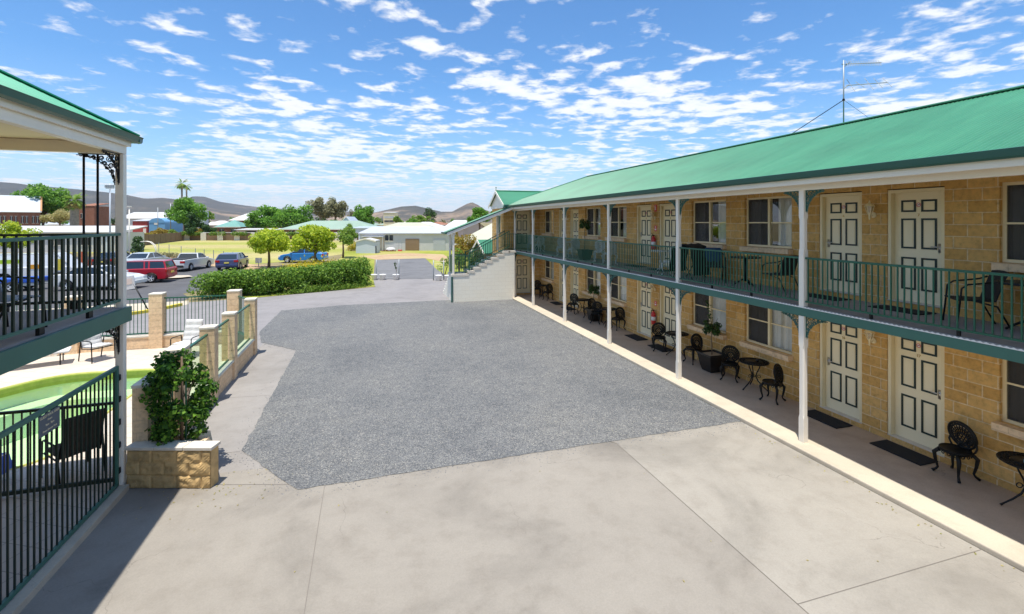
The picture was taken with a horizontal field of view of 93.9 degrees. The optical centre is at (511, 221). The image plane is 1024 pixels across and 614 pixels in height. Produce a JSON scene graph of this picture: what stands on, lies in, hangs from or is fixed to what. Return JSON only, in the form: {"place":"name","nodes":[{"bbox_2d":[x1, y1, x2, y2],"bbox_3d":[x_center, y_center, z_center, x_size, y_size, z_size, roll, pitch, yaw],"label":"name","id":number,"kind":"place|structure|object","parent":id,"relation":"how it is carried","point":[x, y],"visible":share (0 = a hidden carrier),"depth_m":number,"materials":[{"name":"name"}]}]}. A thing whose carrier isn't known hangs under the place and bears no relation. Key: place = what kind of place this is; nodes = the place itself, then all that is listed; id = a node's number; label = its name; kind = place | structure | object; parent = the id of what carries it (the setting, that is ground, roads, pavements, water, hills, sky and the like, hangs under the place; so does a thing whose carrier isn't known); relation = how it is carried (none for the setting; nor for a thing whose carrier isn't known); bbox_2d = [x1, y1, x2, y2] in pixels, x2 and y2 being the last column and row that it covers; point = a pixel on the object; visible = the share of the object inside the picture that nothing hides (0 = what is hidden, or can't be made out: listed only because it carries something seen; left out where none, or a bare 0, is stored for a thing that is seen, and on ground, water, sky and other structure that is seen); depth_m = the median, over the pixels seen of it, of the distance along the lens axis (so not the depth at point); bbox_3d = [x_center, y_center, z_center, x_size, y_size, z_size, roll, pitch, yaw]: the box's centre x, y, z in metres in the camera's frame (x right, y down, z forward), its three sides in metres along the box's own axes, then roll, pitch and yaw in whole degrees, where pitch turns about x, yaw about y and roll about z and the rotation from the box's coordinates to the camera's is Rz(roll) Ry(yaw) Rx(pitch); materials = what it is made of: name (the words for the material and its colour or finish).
{"place":"outdoors","nodes":[
{"label":"outdoors","id":0,"kind":"place"},
{"bbox_2d":[0,371,153,465],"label":"pool basin","id":1,"kind":"object","parent":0,"point":[40,394],"visible":0.26,"depth_m":12.46,"materials":[{"name":"tile"}]},
{"bbox_2d":[0,344,221,612],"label":"pool paving","id":2,"kind":"structure","parent":0,"point":[43,367],"depth_m":7.84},
{"bbox_2d":[42,408,104,483],"bbox_3d":[-7.156,3.615,7.832,0.766,1.077,0.632,0,0,27],"label":"pool chair","id":3,"kind":"object","parent":2,"relation":"on","point":[92,439],"visible":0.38,"depth_m":7.70,"materials":[{"name":"black metal"}]},
{"bbox_2d":[0,368,154,469],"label":"pool coping","id":4,"kind":"object","parent":2,"relation":"on","point":[64,375],"visible":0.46,"depth_m":12.73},
{"bbox_2d":[78,333,114,363],"bbox_3d":[-12.519,3.615,14.373,0.766,1.077,0.632,0,0,20],"label":"pool chair","id":5,"kind":"object","parent":2,"relation":"on","point":[95,342],"visible":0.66,"depth_m":14.33,"materials":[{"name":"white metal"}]},
{"bbox_2d":[170,319,203,352],"bbox_3d":[-9.998,3.615,14.746,0.632,1.077,0.766,0,0,-3],"label":"pool chair","id":6,"kind":"object","parent":2,"relation":"on","point":[191,333],"visible":0.73,"depth_m":14.94,"materials":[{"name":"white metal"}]},
{"bbox_2d":[127,212,167,231],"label":"warehouse","id":7,"kind":"structure","parent":0,"point":[141,215],"depth_m":187.01,"materials":[{"name":"grey metal"}]},
{"bbox_2d":[0,182,315,222],"bbox_3d":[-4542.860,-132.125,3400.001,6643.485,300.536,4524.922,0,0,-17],"label":"hills","id":8,"kind":"structure","parent":0,"point":[137,204],"depth_m":2923.61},
{"bbox_2d":[70,240,347,263],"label":"bowling field","id":9,"kind":"structure","parent":0,"point":[220,246],"depth_m":75.51,"materials":[{"name":"yellow plant"}]},
{"bbox_2d":[144,232,183,244],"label":"oval fence","id":10,"kind":"object","parent":9,"relation":"on","point":[163,238],"visible":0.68,"depth_m":94.61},
{"bbox_2d":[184,231,357,240],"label":"creeper wall","id":11,"kind":"structure","parent":9,"relation":"on","point":[217,236],"depth_m":107.75,"materials":[{"name":"brown plant"}]},
{"bbox_2d":[215,220,246,231],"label":"brick house","id":12,"kind":"structure","parent":0,"point":[230,226],"depth_m":132.22,"materials":[{"name":"white paint"}]},
{"bbox_2d":[192,343,295,472],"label":"path","id":13,"kind":"structure","parent":0,"point":[230,419],"depth_m":11.03,"materials":[{"name":"concrete"}]},
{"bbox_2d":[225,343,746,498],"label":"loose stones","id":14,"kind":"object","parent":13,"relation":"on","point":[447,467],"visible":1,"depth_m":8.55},
{"bbox_2d":[190,196,348,220],"bbox_3d":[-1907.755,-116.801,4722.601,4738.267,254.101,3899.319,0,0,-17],"label":"hills","id":15,"kind":"structure","parent":0,"point":[223,206],"depth_m":4114.53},
{"bbox_2d":[101,278,448,349],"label":"driveway","id":16,"kind":"structure","parent":0,"point":[269,309],"depth_m":25.73,"materials":[{"name":"concrete"}]},
{"bbox_2d":[211,249,470,297],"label":"lawn","id":17,"kind":"structure","parent":0,"point":[350,254],"depth_m":52.16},
{"bbox_2d":[186,255,373,298],"bbox_3d":[-13.485,3.388,29.307,10.810,2.201,3.118,0,0,-38],"label":"hedge","id":18,"kind":"object","parent":17,"relation":"on","point":[273,280],"visible":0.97,"depth_m":28.16,"materials":[{"name":"green plant"}]},
{"bbox_2d":[286,224,336,260],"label":"round tree","id":19,"kind":"object","parent":17,"relation":"on","point":[321,238],"visible":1,"depth_m":41.47,"materials":[{"name":"green plant"}]},
{"bbox_2d":[274,281,371,295],"bbox_3d":[-11.387,3.996,29.359,6.027,0.611,0.802,0,0,-42],"label":"ground cover","id":20,"kind":"object","parent":17,"relation":"on","point":[322,288],"visible":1,"depth_m":29.10,"materials":[{"name":"green plant"}]},
{"bbox_2d":[336,224,356,257],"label":"leafy tree","id":21,"kind":"object","parent":17,"relation":"on","point":[347,234],"visible":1,"depth_m":55.64,"materials":[{"name":"green plant"}]},
{"bbox_2d":[355,238,379,252],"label":"garden shed","id":22,"kind":"structure","parent":17,"relation":"on","point":[368,245],"depth_m":64.00,"materials":[{"name":"grey"}]},
{"bbox_2d":[358,227,454,250],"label":"long grey shed","id":23,"kind":"structure","parent":17,"relation":"on","point":[416,238],"depth_m":70.00,"materials":[{"name":"metal"}]},
{"bbox_2d":[451,234,477,254],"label":"flowering tree","id":24,"kind":"object","parent":17,"relation":"on","point":[466,246],"visible":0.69,"depth_m":43.62,"materials":[{"name":"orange plant"}]},
{"bbox_2d":[361,253,447,261],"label":"bare ground","id":25,"kind":"structure","parent":0,"point":[437,257],"depth_m":58.11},
{"bbox_2d":[7,223,806,612],"bbox_3d":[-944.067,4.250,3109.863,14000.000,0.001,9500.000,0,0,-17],"label":"ground","id":26,"kind":"structure","parent":0,"point":[197,299],"depth_m":43.37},
{"bbox_2d":[0,195,41,225],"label":"brick hall","id":27,"kind":"structure","parent":26,"relation":"on","point":[24,210],"depth_m":119.68,"materials":[{"name":"white paint"}]},
{"bbox_2d":[10,183,72,225],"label":"shade tree","id":28,"kind":"object","parent":26,"relation":"on","point":[52,200],"visible":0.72,"depth_m":126.88,"materials":[{"name":"green plant"}]},
{"bbox_2d":[39,209,69,225],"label":"scrub tree","id":29,"kind":"object","parent":26,"relation":"on","point":[59,216],"visible":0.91,"depth_m":116.28,"materials":[{"name":"beige plant"}]},
{"bbox_2d":[0,69,143,484],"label":"balcony building","id":30,"kind":"structure","parent":26,"relation":"on","point":[34,118],"depth_m":6.61,"materials":[{"name":"paint"}]},
{"bbox_2d":[0,274,47,326],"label":"sling chair","id":31,"kind":"object","parent":30,"relation":"on","point":[17,297],"visible":0.46,"depth_m":5.90,"materials":[{"name":"fabric"}]},
{"bbox_2d":[0,401,112,496],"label":"fence","id":32,"kind":"object","parent":30,"relation":"attached to","point":[13,412],"visible":0.51,"depth_m":7.33,"materials":[{"name":"black"}]},
{"bbox_2d":[0,366,120,610],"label":"fence","id":33,"kind":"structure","parent":30,"relation":"attached to","point":[49,421],"depth_m":6.02,"materials":[{"name":"green"}]},
{"bbox_2d":[61,192,85,225],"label":"palm tree","id":34,"kind":"object","parent":26,"relation":"on","point":[73,206],"visible":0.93,"depth_m":81.53,"materials":[{"name":"green plant"}]},
{"bbox_2d":[0,226,147,252],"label":"flat roof building","id":35,"kind":"structure","parent":26,"relation":"on","point":[65,229],"depth_m":67.16,"materials":[{"name":"grey metal"}]},
{"bbox_2d":[79,203,108,225],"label":"brick block","id":36,"kind":"structure","parent":26,"relation":"on","point":[90,214],"depth_m":128.21,"materials":[{"name":"brown brick"}]},
{"bbox_2d":[7,257,253,310],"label":"car park","id":37,"kind":"structure","parent":26,"relation":"on","point":[174,287],"depth_m":29.90,"materials":[{"name":"asphalt"}]},
{"bbox_2d":[0,220,42,248],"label":"leafy tree","id":38,"kind":"object","parent":37,"relation":"on","point":[11,227],"visible":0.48,"depth_m":51.36,"materials":[{"name":"green plant"}]},
{"bbox_2d":[0,252,81,277],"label":"white van","id":39,"kind":"object","parent":37,"relation":"on","point":[32,264],"visible":0.11,"depth_m":33.23,"materials":[{"name":"white paint"}]},
{"bbox_2d":[58,265,147,290],"bbox_3d":[-26.055,3.507,30.199,4.616,1.439,2.080,0,0,-9],"label":"white sedan","id":40,"kind":"object","parent":37,"relation":"on","point":[140,278],"visible":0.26,"depth_m":29.51,"materials":[{"name":"white paint"}]},
{"bbox_2d":[127,252,169,260],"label":"car","id":41,"kind":"object","parent":37,"relation":"on","point":[145,256],"visible":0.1,"depth_m":42.55,"materials":[{"name":"grey paint"}]},
{"bbox_2d":[127,259,177,282],"bbox_3d":[-26.433,3.477,33.502,4.666,1.499,2.080,0,0,-15],"label":"red wagon","id":42,"kind":"object","parent":37,"relation":"on","point":[155,270],"visible":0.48,"depth_m":33.12,"materials":[{"name":"red paint"}]},
{"bbox_2d":[170,253,214,270],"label":"car","id":43,"kind":"object","parent":37,"relation":"on","point":[188,261],"visible":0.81,"depth_m":42.20,"materials":[{"name":"white paint"}]},
{"bbox_2d":[215,252,248,269],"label":"blue hatchback","id":44,"kind":"object","parent":37,"relation":"on","point":[238,260],"visible":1,"depth_m":41.52,"materials":[{"name":"blue paint"}]},
{"bbox_2d":[16,289,244,356],"bbox_3d":[-13.609,3.300,14.641,10.462,1.900,1.494,0,0,-17],"label":"pool back fence","id":45,"kind":"object","parent":26,"relation":"on","point":[158,335],"visible":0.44,"depth_m":15.68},
{"bbox_2d":[131,370,175,442],"bbox_3d":[-6.279,3.430,8.461,0.240,1.640,1.380,0,0,-17],"label":"gate pier fence","id":46,"kind":"object","parent":26,"relation":"on","point":[141,422],"visible":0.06,"depth_m":7.81,"materials":[{"name":"beige stone"}]},
{"bbox_2d":[149,218,182,231],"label":"vaulted shed","id":47,"kind":"structure","parent":26,"relation":"on","point":[163,223],"depth_m":148.25,"materials":[{"name":"blue"}]},
{"bbox_2d":[163,196,208,230],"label":"round shade tree","id":48,"kind":"object","parent":26,"relation":"on","point":[180,208],"visible":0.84,"depth_m":116.19,"materials":[{"name":"green plant"}]},
{"bbox_2d":[184,212,206,228],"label":"dark tree","id":49,"kind":"object","parent":26,"relation":"on","point":[194,220],"visible":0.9,"depth_m":111.48,"materials":[{"name":"green plant"}]},
{"bbox_2d":[162,297,257,432],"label":"pool wall","id":50,"kind":"structure","parent":26,"relation":"on","point":[236,357],"depth_m":12.76,"materials":[{"name":"beige stone"}]},
{"bbox_2d":[170,256,281,269],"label":"earth verge","id":51,"kind":"structure","parent":26,"relation":"on","point":[253,266],"depth_m":45.17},
{"bbox_2d":[246,227,289,267],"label":"round tree","id":52,"kind":"object","parent":51,"relation":"on","point":[264,240],"visible":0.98,"depth_m":43.13,"materials":[{"name":"green plant"}]},
{"bbox_2d":[244,211,267,227],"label":"spreading tree","id":53,"kind":"object","parent":26,"relation":"on","point":[257,222],"visible":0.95,"depth_m":124.89,"materials":[{"name":"green plant"}]},
{"bbox_2d":[246,204,296,227],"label":"spreading tree","id":54,"kind":"object","parent":26,"relation":"on","point":[274,217],"visible":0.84,"depth_m":129.84,"materials":[{"name":"green plant"}]},
{"bbox_2d":[282,204,314,225],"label":"spreading tree","id":55,"kind":"object","parent":26,"relation":"on","point":[299,215],"visible":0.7,"depth_m":136.84,"materials":[{"name":"green plant"}]},
{"bbox_2d":[278,248,328,262],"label":"blue coupe","id":56,"kind":"object","parent":26,"relation":"on","point":[298,255],"visible":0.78,"depth_m":49.15,"materials":[{"name":"blue paint"}]},
{"bbox_2d":[305,196,335,220],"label":"gum tree","id":57,"kind":"object","parent":26,"relation":"on","point":[320,210],"visible":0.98,"depth_m":170.34,"materials":[{"name":"green plant"}]},
{"bbox_2d":[278,221,376,231],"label":"green roof house","id":58,"kind":"structure","parent":26,"relation":"on","point":[334,226],"depth_m":114.42,"materials":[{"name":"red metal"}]},
{"bbox_2d":[324,197,348,220],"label":"gum tree","id":59,"kind":"object","parent":26,"relation":"on","point":[340,209],"visible":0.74,"depth_m":174.29,"materials":[{"name":"green plant"}]},
{"bbox_2d":[352,204,375,224],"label":"poplar tree","id":60,"kind":"object","parent":26,"relation":"on","point":[363,214],"visible":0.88,"depth_m":138.48,"materials":[{"name":"green plant"}]},
{"bbox_2d":[374,258,444,278],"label":"service yard","id":61,"kind":"structure","parent":26,"relation":"on","point":[419,268],"depth_m":42.30,"materials":[{"name":"concrete"}]},
{"bbox_2d":[444,220,483,237],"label":"white house","id":62,"kind":"structure","parent":26,"relation":"on","point":[472,229],"depth_m":96.86,"materials":[{"name":"paint"}]},
{"bbox_2d":[454,223,491,256],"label":"olive roof hall","id":63,"kind":"structure","parent":26,"relation":"on","point":[484,233],"depth_m":58.42,"materials":[{"name":"white paint"}]},
{"bbox_2d":[488,85,1023,495],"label":"motel building","id":64,"kind":"structure","parent":26,"relation":"on","point":[919,208],"depth_m":9.49,"materials":[{"name":"brick"}]},
{"bbox_2d":[516,256,529,292],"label":"door","id":65,"kind":"structure","parent":64,"relation":"in","point":[522,262],"depth_m":27.48,"materials":[{"name":"beige"}]},
{"bbox_2d":[516,211,529,247],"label":"door","id":66,"kind":"structure","parent":64,"relation":"in","point":[522,217],"depth_m":27.49,"materials":[{"name":"beige"}]},
{"bbox_2d":[571,266,577,307],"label":"door","id":67,"kind":"structure","parent":64,"relation":"in","point":[574,270],"depth_m":23.25,"materials":[{"name":"beige"}]},
{"bbox_2d":[571,209,577,238],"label":"door","id":68,"kind":"structure","parent":64,"relation":"in","point":[574,212],"depth_m":23.25,"materials":[{"name":"beige"}]},
{"bbox_2d":[582,269,600,297],"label":"window","id":69,"kind":"structure","parent":64,"relation":"in","point":[594,276],"depth_m":21.25,"materials":[{"name":"glass"}]},
{"bbox_2d":[582,207,600,239],"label":"window","id":70,"kind":"structure","parent":64,"relation":"in","point":[591,212],"depth_m":21.25,"materials":[{"name":"beige paint"}]},
{"bbox_2d":[605,276,626,306],"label":"window","id":71,"kind":"structure","parent":64,"relation":"in","point":[618,284],"depth_m":19.08,"materials":[{"name":"glass"}]},
{"bbox_2d":[605,206,626,241],"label":"window","id":72,"kind":"structure","parent":64,"relation":"in","point":[616,222],"depth_m":19.09,"materials":[{"name":"beige paint"}]},
{"bbox_2d":[637,280,650,337],"bbox_3d":[4.832,3.037,17.268,0.180,2.115,0.950,0,0,-17],"label":"door","id":73,"kind":"structure","parent":64,"relation":"in","point":[643,288],"depth_m":17.40,"materials":[{"name":"beige"}]},
{"bbox_2d":[637,205,650,264],"bbox_3d":[4.832,0.458,17.268,0.180,2.115,0.950,0,0,-17],"label":"door","id":74,"kind":"structure","parent":64,"relation":"in","point":[643,211],"depth_m":17.40,"materials":[{"name":"beige"}]},
{"bbox_2d":[659,203,675,266],"bbox_3d":[5.251,0.458,15.890,0.180,2.115,0.950,0,0,-17],"label":"door","id":75,"kind":"structure","parent":64,"relation":"in","point":[667,211],"depth_m":16.06,"materials":[{"name":"beige"}]},
{"bbox_2d":[660,285,675,347],"bbox_3d":[5.251,3.037,15.890,0.180,2.115,0.950,0,0,-17],"label":"door","id":76,"kind":"structure","parent":64,"relation":"in","point":[667,298],"depth_m":16.01,"materials":[{"name":"beige"}]},
{"bbox_2d":[670,243,710,279],"bbox_3d":[5.030,1.108,13.550,0.680,0.986,0.929,0,0,-28],"label":"sling chair","id":77,"kind":"object","parent":64,"relation":"on","point":[697,245],"visible":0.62,"depth_m":13.32,"materials":[{"name":"black metal"}]},
{"bbox_2d":[687,293,726,339],"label":"window","id":78,"kind":"structure","parent":64,"relation":"in","point":[717,308],"depth_m":14.06,"materials":[{"name":"glass"}]},
{"bbox_2d":[687,200,726,248],"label":"window","id":79,"kind":"structure","parent":64,"relation":"in","point":[703,210],"depth_m":14.07,"materials":[{"name":"beige paint"}]},
{"bbox_2d":[739,304,792,361],"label":"window","id":80,"kind":"structure","parent":64,"relation":"in","point":[766,327],"depth_m":11.95,"materials":[{"name":"glass"}]},
{"bbox_2d":[739,196,792,253],"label":"window","id":81,"kind":"structure","parent":64,"relation":"in","point":[759,210],"depth_m":12.02,"materials":[{"name":"beige paint"}]},
{"bbox_2d":[760,255,798,294],"bbox_3d":[6.077,1.170,10.806,0.547,0.860,0.657,0,0,-23],"label":"sling chair","id":82,"kind":"object","parent":64,"relation":"on","point":[787,267],"visible":0.64,"depth_m":10.60,"materials":[{"name":"green metal"}]},
{"bbox_2d":[819,320,861,423],"bbox_3d":[7.002,3.037,10.120,0.180,2.115,0.950,0,0,-17],"label":"door","id":83,"kind":"structure","parent":64,"relation":"in","point":[840,345],"depth_m":10.17,"materials":[{"name":"beige"}]},
{"bbox_2d":[819,192,861,295],"bbox_3d":[7.002,0.458,10.120,0.180,2.115,0.950,0,0,-17],"label":"door","id":84,"kind":"structure","parent":64,"relation":"in","point":[840,213],"depth_m":10.18,"materials":[{"name":"beige"}]},
{"bbox_2d":[793,60,891,132],"bbox_3d":[8.472,-3.203,12.471,2.262,1.752,0.873,0,0,40],"label":"tv aerial","id":85,"kind":"object","parent":64,"relation":"on","point":[843,99],"visible":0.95,"depth_m":12.04,"materials":[{"name":"grey"}]},
{"bbox_2d":[887,335,944,456],"bbox_3d":[7.420,3.037,8.742,0.180,2.115,0.950,0,0,-17],"label":"door","id":86,"kind":"structure","parent":64,"relation":"in","point":[916,369],"depth_m":8.79,"materials":[{"name":"beige"}]},
{"bbox_2d":[887,187,944,308],"bbox_3d":[7.420,0.458,8.742,0.180,2.115,0.950,0,0,-17],"label":"door","id":87,"kind":"structure","parent":64,"relation":"in","point":[916,217],"depth_m":8.77,"materials":[{"name":"beige"}]},
{"bbox_2d":[942,270,1010,329],"bbox_3d":[7.153,1.170,7.366,0.657,0.860,0.547,0,0,24],"label":"sling chair","id":88,"kind":"object","parent":64,"relation":"on","point":[997,289],"visible":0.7,"depth_m":7.31,"materials":[{"name":"green metal"}]},
{"bbox_2d":[991,359,1023,439],"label":"window","id":89,"kind":"structure","parent":64,"relation":"in","point":[1012,372],"depth_m":7.43,"materials":[{"name":"beige paint"}]},
{"bbox_2d":[991,181,1023,272],"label":"window","id":90,"kind":"structure","parent":64,"relation":"in","point":[1012,192],"depth_m":7.43,"materials":[{"name":"beige paint"}]},
{"bbox_2d":[512,295,1023,571],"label":"kerb","id":91,"kind":"structure","parent":26,"relation":"on","point":[1001,546],"depth_m":8.12,"materials":[{"name":"concrete"}]},
{"bbox_2d":[19,442,807,613],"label":"courtyard","id":92,"kind":"structure","parent":0,"point":[612,528],"depth_m":6.18,"materials":[{"name":"concrete"}]},
{"bbox_2d":[0,484,128,613],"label":"kerb","id":93,"kind":"structure","parent":92,"relation":"on","point":[24,597],"depth_m":5.96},
{"bbox_2d":[124,430,220,487],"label":"planter wall","id":94,"kind":"structure","parent":92,"relation":"on","point":[189,463],"depth_m":7.59,"materials":[{"name":"stone"}]},
{"bbox_2d":[138,348,219,445],"bbox_3d":[-5.633,3.076,8.144,1.185,1.748,1.089,0,0,-17],"label":"shrub","id":95,"kind":"object","parent":94,"relation":"on","point":[165,380],"visible":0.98,"depth_m":7.94,"materials":[{"name":"green plant"}]},
{"bbox_2d":[215,395,980,613],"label":"slab joint lines","id":96,"kind":"object","parent":92,"relation":"on","point":[649,472],"visible":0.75,"depth_m":6.07,"materials":[{"name":"grey"}]},
{"bbox_2d":[610,412,1023,613],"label":"courtyard slab","id":97,"kind":"structure","parent":92,"relation":"attached to","point":[778,513],"depth_m":6.52,"materials":[{"name":"concrete"}]},
{"bbox_2d":[372,203,491,222],"bbox_3d":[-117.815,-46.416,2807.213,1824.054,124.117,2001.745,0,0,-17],"label":"hills","id":98,"kind":"structure","parent":0,"point":[464,212],"depth_m":2313.52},
{"bbox_2d":[242,299,739,489],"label":"gravel","id":99,"kind":"structure","parent":0,"point":[364,391],"depth_m":11.71,"materials":[{"name":"gravel"}]},
{"bbox_2d":[441,207,516,302],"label":"staircase","id":100,"kind":"structure","parent":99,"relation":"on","point":[493,278],"depth_m":25.75,"materials":[{"name":"white"}]},
{"bbox_2d":[0,0,1023,212],"label":"sky","id":101,"kind":"structure","parent":0,"point":[439,105],"materials":[{"name":"blue"}]},
{"bbox_2d":[517,294,1023,543],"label":"veranda path","id":102,"kind":"structure","parent":0,"point":[971,496],"depth_m":8.93,"materials":[{"name":"concrete"}]},
{"bbox_2d":[651,322,666,351],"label":"cast chair","id":103,"kind":"object","parent":102,"relation":"on","point":[657,335],"visible":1,"depth_m":15.58,"materials":[{"name":"black metal"}]},
{"bbox_2d":[682,333,702,364],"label":"cast chair","id":104,"kind":"object","parent":102,"relation":"on","point":[693,347],"visible":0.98,"depth_m":13.97,"materials":[{"name":"black metal"}]},
{"bbox_2d":[696,300,725,372],"bbox_3d":[5.584,3.170,13.348,0.594,1.981,0.594,0,0,-17],"label":"potted tree","id":105,"kind":"object","parent":102,"relation":"on","point":[710,360],"visible":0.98,"depth_m":13.27,"materials":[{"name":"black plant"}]},
{"bbox_2d":[720,345,739,382],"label":"cast chair","id":106,"kind":"object","parent":102,"relation":"on","point":[729,362],"visible":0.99,"depth_m":12.65,"materials":[{"name":"black metal"}]},
{"bbox_2d":[738,357,769,391],"bbox_3d":[6.009,3.813,11.878,0.700,0.694,0.704,0,0,36],"label":"cast table","id":107,"kind":"object","parent":102,"relation":"on","point":[749,361],"visible":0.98,"depth_m":11.83,"materials":[{"name":"black metal"}]},
{"bbox_2d":[759,363,785,404],"bbox_3d":[6.055,3.720,11.113,0.454,0.889,0.442,0,0,-38],"label":"cast chair","id":108,"kind":"object","parent":102,"relation":"on","point":[777,380],"visible":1,"depth_m":11.02,"materials":[{"name":"black metal"}]},
{"bbox_2d":[807,409,852,428],"bbox_3d":[6.599,4.151,10.071,0.440,0.018,0.860,0,0,-17],"label":"door mat","id":109,"kind":"object","parent":102,"relation":"on","point":[829,420],"depth_m":10.01,"materials":[{"name":"black rubber"}]},
{"bbox_2d":[869,439,934,465],"bbox_3d":[7.041,4.151,8.617,0.440,0.018,0.860,0,0,-17],"label":"door mat","id":110,"kind":"object","parent":102,"relation":"on","point":[915,457],"depth_m":8.57,"materials":[{"name":"black rubber"}]},
{"bbox_2d":[931,420,980,483],"bbox_3d":[7.265,3.720,7.827,0.442,0.889,0.454,0,0,-10],"label":"cast chair","id":111,"kind":"object","parent":102,"relation":"on","point":[959,450],"visible":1,"depth_m":7.80,"materials":[{"name":"black metal"}]},
{"bbox_2d":[996,451,1023,505],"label":"cast table","id":112,"kind":"object","parent":102,"relation":"on","point":[1013,459],"visible":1,"depth_m":6.97,"materials":[{"name":"black metal"}]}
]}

